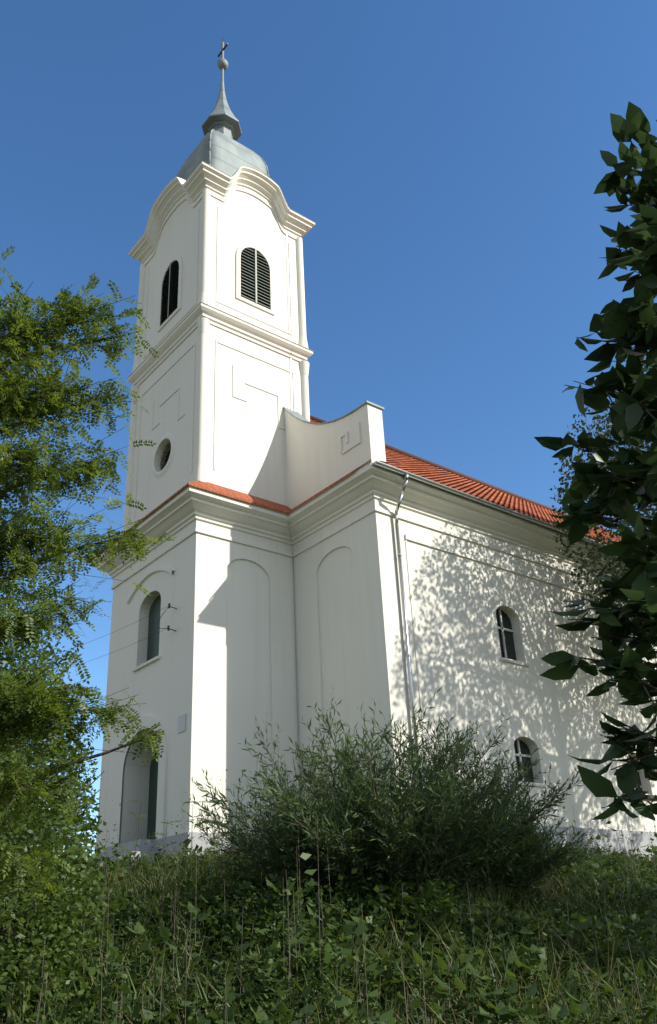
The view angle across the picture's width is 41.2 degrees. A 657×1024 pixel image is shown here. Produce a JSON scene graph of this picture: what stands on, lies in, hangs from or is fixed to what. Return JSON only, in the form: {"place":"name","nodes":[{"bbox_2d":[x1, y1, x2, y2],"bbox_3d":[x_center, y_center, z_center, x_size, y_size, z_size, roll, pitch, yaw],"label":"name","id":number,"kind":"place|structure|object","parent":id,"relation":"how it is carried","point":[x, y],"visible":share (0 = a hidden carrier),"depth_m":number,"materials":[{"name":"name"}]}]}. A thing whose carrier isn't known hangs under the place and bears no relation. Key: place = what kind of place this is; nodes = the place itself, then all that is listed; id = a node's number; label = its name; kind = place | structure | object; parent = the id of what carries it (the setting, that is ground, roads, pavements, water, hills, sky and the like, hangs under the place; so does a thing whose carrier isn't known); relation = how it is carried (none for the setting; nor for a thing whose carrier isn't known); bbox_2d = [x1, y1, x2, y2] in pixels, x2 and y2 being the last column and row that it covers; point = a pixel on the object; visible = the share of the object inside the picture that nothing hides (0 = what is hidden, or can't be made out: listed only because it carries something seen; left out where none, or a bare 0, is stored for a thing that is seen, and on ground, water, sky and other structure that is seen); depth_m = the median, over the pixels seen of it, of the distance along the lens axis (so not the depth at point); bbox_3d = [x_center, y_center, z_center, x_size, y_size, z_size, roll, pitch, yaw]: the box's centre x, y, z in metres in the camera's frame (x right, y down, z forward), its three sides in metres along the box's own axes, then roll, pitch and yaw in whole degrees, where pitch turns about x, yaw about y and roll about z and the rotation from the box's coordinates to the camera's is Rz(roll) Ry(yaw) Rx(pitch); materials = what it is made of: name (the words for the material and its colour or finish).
{"place":"outdoors","nodes":[
{"label":"outdoors","id":0,"kind":"place"},
{"bbox_2d":[130,324,301,527],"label":"tower walls","id":1,"kind":"structure","parent":0,"point":[250,447],"depth_m":26.06,"materials":[{"name":"white paint"}]},
{"bbox_2d":[152,432,175,478],"bbox_3d":[-4.914,-1.686,26.068,0.100,1.440,1.440,17,-33,-35],"label":"round window frame","id":2,"kind":"object","parent":1,"relation":"attached to","point":[170,436],"visible":1,"depth_m":25.88,"materials":[{"name":"white paint"}]},
{"bbox_2d":[160,443,170,469],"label":"round window louvres","id":3,"kind":"object","parent":1,"relation":"attached to","point":[166,455],"visible":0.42,"depth_m":26.36,"materials":[{"name":"grey paint"}]},
{"bbox_2d":[134,206,294,516],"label":"wall panel moldings","id":4,"kind":"structure","parent":1,"relation":"attached to","point":[194,345],"depth_m":27.13,"materials":[{"name":"white paint"}]},
{"bbox_2d":[122,188,309,533],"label":"corner pilasters","id":5,"kind":"object","parent":1,"relation":"on","point":[203,323],"visible":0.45,"depth_m":27.48,"materials":[{"name":"white paint"}]},
{"bbox_2d":[217,58,227,70],"bbox_3d":[-4.298,-18.171,35.480,0.460,0.460,0.460,17,-33,-35],"label":"finial ball","id":6,"kind":"object","parent":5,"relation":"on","point":[222,63],"visible":0.98,"depth_m":35.33,"materials":[{"name":"metal"}]},
{"bbox_2d":[218,42,227,57],"bbox_3d":[-4.339,-19.000,35.889,0.070,1.450,0.720,17,-33,-35],"label":"cross","id":7,"kind":"object","parent":6,"relation":"on","point":[223,49],"visible":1,"depth_m":35.81,"materials":[{"name":"grey metal"}]},
{"bbox_2d":[176,129,268,176],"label":"roof ribs","id":8,"kind":"object","parent":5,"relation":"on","point":[210,152],"visible":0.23,"depth_m":31.07,"materials":[{"name":"metal"}]},
{"bbox_2d":[127,302,313,385],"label":"tower cornice","id":9,"kind":"structure","parent":1,"relation":"on","point":[176,337],"depth_m":27.32,"materials":[{"name":"white paint"}]},
{"bbox_2d":[140,191,298,363],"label":"belfry walls","id":10,"kind":"structure","parent":0,"point":[246,218],"depth_m":28.92,"materials":[{"name":"white paint"}]},
{"bbox_2d":[161,248,269,324],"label":"louvered windows","id":11,"kind":"structure","parent":10,"relation":"in","point":[262,266],"depth_m":28.54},
{"bbox_2d":[160,248,269,316],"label":"louver slats","id":12,"kind":"object","parent":11,"relation":"in","point":[256,268],"visible":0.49,"depth_m":28.51,"materials":[{"name":"grey wood"}]},
{"bbox_2d":[157,243,274,331],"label":"window surrounds","id":13,"kind":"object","parent":10,"relation":"attached to","point":[240,248],"depth_m":28.46,"materials":[{"name":"white paint"}]},
{"bbox_2d":[128,161,314,265],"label":"tower cornice","id":14,"kind":"structure","parent":10,"relation":"on","point":[176,192],"depth_m":30.26,"materials":[{"name":"white paint"}]},
{"bbox_2d":[177,130,267,179],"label":"dome roof","id":15,"kind":"structure","parent":14,"relation":"on","point":[230,156],"depth_m":31.46,"materials":[{"name":"grey metal"}]},
{"bbox_2d":[202,68,241,140],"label":"spire","id":16,"kind":"structure","parent":15,"relation":"on","point":[223,119],"depth_m":33.51,"materials":[{"name":"grey metal"}]},
{"bbox_2d":[0,0,656,854],"label":"sky","id":17,"kind":"structure","parent":0,"point":[444,158],"materials":[{"name":"blue"}]},
{"bbox_2d":[3,887,656,1023],"bbox_3d":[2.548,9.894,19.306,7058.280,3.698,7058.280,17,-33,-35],"label":"ground","id":18,"kind":"structure","parent":0,"point":[457,1016],"depth_m":8.54,"materials":[{"name":"green plant"}]},
{"bbox_2d":[0,503,80,854],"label":"foliage","id":19,"kind":"object","parent":18,"relation":"on","point":[35,646],"visible":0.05,"depth_m":14.89,"materials":[{"name":"green plant"}]},
{"bbox_2d":[0,560,95,924],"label":"foliage","id":20,"kind":"object","parent":18,"relation":"on","point":[50,647],"visible":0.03,"depth_m":12.78,"materials":[{"name":"green plant"}]},
{"bbox_2d":[0,618,106,976],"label":"bush","id":21,"kind":"object","parent":18,"relation":"on","point":[16,664],"visible":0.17,"depth_m":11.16,"materials":[{"name":"green plant"}]},
{"bbox_2d":[0,793,111,1015],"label":"bush","id":22,"kind":"object","parent":18,"relation":"on","point":[63,899],"visible":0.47,"depth_m":9.30,"materials":[{"name":"green plant"}]},
{"bbox_2d":[0,669,123,1023],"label":"bush","id":23,"kind":"object","parent":18,"relation":"on","point":[29,956],"visible":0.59,"depth_m":8.35,"materials":[{"name":"green plant"}]},
{"bbox_2d":[0,245,175,923],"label":"locust tree","id":24,"kind":"object","parent":18,"relation":"on","point":[40,701],"visible":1,"depth_m":7.97,"materials":[{"name":"green plant"}]},
{"bbox_2d":[93,839,161,869],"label":"entrance steps","id":25,"kind":"structure","parent":18,"relation":"on","point":[130,845],"depth_m":20.32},
{"bbox_2d":[74,800,549,993],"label":"weeds","id":26,"kind":"object","parent":18,"relation":"on","point":[123,879],"visible":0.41,"depth_m":13.58,"materials":[{"name":"green plant"}]},
{"bbox_2d":[0,751,656,1023],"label":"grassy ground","id":27,"kind":"structure","parent":18,"relation":"on","point":[620,899],"depth_m":9.54,"materials":[{"name":"green plant"}]},
{"bbox_2d":[0,873,656,1023],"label":"broadleaf weeds","id":28,"kind":"object","parent":18,"relation":"on","point":[555,1011],"visible":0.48,"depth_m":8.66,"materials":[{"name":"green plant"}]},
{"bbox_2d":[98,825,656,859],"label":"plinth wall","id":29,"kind":"structure","parent":18,"relation":"on","point":[643,836],"depth_m":22.40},
{"bbox_2d":[96,532,298,851],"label":"tower base walls","id":30,"kind":"structure","parent":29,"relation":"on","point":[221,672],"depth_m":22.36,"materials":[{"name":"white paint"}]},
{"bbox_2d":[9,603,176,667],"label":"power lines","id":31,"kind":"object","parent":30,"relation":"attached to","point":[168,627],"visible":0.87,"depth_m":22.15,"materials":[{"name":"grey metal"}]},
{"bbox_2d":[113,567,173,844],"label":"arch moldings","id":32,"kind":"structure","parent":30,"relation":"attached to","point":[148,721],"depth_m":22.07,"materials":[{"name":"white paint"}]},
{"bbox_2d":[147,595,160,839],"bbox_3d":[-4.334,5.243,22.865,0.440,6.500,1.860,17,-33,-35],"label":"door and shutter","id":33,"kind":"structure","parent":30,"relation":"attached to","point":[153,643],"depth_m":23.06,"materials":[{"name":"green wood"}]},
{"bbox_2d":[177,713,185,733],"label":"plaque wall","id":34,"kind":"structure","parent":30,"relation":"attached to","point":[181,723],"depth_m":20.85,"materials":[{"name":"grey stone"}]},
{"bbox_2d":[293,511,656,831],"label":"nave walls","id":35,"kind":"structure","parent":29,"relation":"on","point":[350,641],"depth_m":22.56,"materials":[{"name":"white paint"}]},
{"bbox_2d":[90,462,653,589],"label":"cornice","id":36,"kind":"structure","parent":35,"relation":"on","point":[188,511],"depth_m":23.65,"materials":[{"name":"white paint"}]},
{"bbox_2d":[88,461,367,562],"bbox_3d":[-3.888,0.541,25.792,4.050,0.832,11.820,17,-33,-35],"label":"roof tile edging","id":37,"kind":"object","parent":36,"relation":"on","point":[225,491],"depth_m":23.64,"materials":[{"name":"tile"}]},
{"bbox_2d":[284,404,385,510],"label":"parapet wall","id":38,"kind":"structure","parent":36,"relation":"on","point":[316,461],"depth_m":24.49,"materials":[{"name":"white paint"}]},
{"bbox_2d":[287,251,299,777],"bbox_3d":[-1.030,-0.753,25.256,0.227,20.360,1.172,-9,-27,11],"label":"lightning conductor","id":39,"kind":"object","parent":38,"relation":"attached to","point":[290,535],"visible":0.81,"depth_m":24.21,"materials":[{"name":"grey"}]},
{"bbox_2d":[283,400,384,423],"bbox_3d":[0.053,-3.028,25.378,0.640,1.928,3.810,17,-33,-35],"label":"parapet coping","id":40,"kind":"object","parent":38,"relation":"on","point":[297,415],"visible":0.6,"depth_m":24.78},
{"bbox_2d":[339,422,360,454],"bbox_3d":[0.575,-1.978,23.735,0.035,0.630,0.850,17,-33,-35],"label":"wing ornament","id":41,"kind":"object","parent":38,"relation":"attached to","point":[357,431],"visible":1,"depth_m":23.61,"materials":[{"name":"white paint"}]},
{"bbox_2d":[373,460,605,786],"bbox_3d":[6.100,7.965,30.765,22.510,9.050,13.290,17,-33,-35],"label":"gutter and downpipe","id":42,"kind":"object","parent":35,"relation":"attached to","point":[406,474],"visible":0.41,"depth_m":22.26,"materials":[{"name":"grey metal"}]},
{"bbox_2d":[404,534,643,780],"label":"wall molding","id":43,"kind":"structure","parent":35,"relation":"attached to","point":[483,560],"depth_m":23.49,"materials":[{"name":"white paint"}]},
{"bbox_2d":[498,608,640,786],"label":"window frames","id":44,"kind":"structure","parent":35,"relation":"in","point":[519,754],"depth_m":23.32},
{"bbox_2d":[496,609,642,790],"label":"windows","id":45,"kind":"structure","parent":44,"relation":"in","point":[511,654],"depth_m":23.86,"materials":[{"name":"black glass"}]},
{"bbox_2d":[183,687,581,910],"bbox_3d":[0.561,4.234,12.580,5.930,3.070,5.564,17,-33,-35],"label":"tamarisk bush","id":46,"kind":"object","parent":18,"relation":"on","point":[369,826],"visible":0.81,"depth_m":11.41,"materials":[{"name":"green plant"}]},
{"bbox_2d":[414,761,605,903],"bbox_3d":[2.444,5.017,13.497,3.990,2.151,4.044,-4,-26,2],"label":"tamarisk bush","id":47,"kind":"object","parent":18,"relation":"on","point":[534,840],"visible":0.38,"depth_m":12.78,"materials":[{"name":"green plant"}]},
{"bbox_2d":[534,102,656,820],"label":"walnut tree","id":48,"kind":"object","parent":18,"relation":"on","point":[626,324],"visible":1,"depth_m":4.86,"materials":[{"name":"green plant"}]},
{"bbox_2d":[549,356,656,656],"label":"shade tree","id":49,"kind":"object","parent":18,"relation":"on","point":[644,510],"visible":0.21,"depth_m":24.39,"materials":[{"name":"green plant"}]},
{"bbox_3d":[6.220,1.451,34.373,22.150,5.800,13.040,17,-33,-35],"label":"nave roof","id":50,"kind":"object","parent":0,"visible":0},
{"bbox_2d":[310,419,620,542],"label":"roof tiles","id":51,"kind":"object","parent":50,"relation":"on","point":[434,473],"visible":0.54,"depth_m":28.92,"materials":[{"name":"tile"}]},
{"bbox_2d":[310,415,620,536],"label":"roof ridge tiles","id":52,"kind":"object","parent":50,"relation":"on","point":[450,470],"visible":0.15,"depth_m":35.09,"materials":[{"name":"tile"}]}
]}

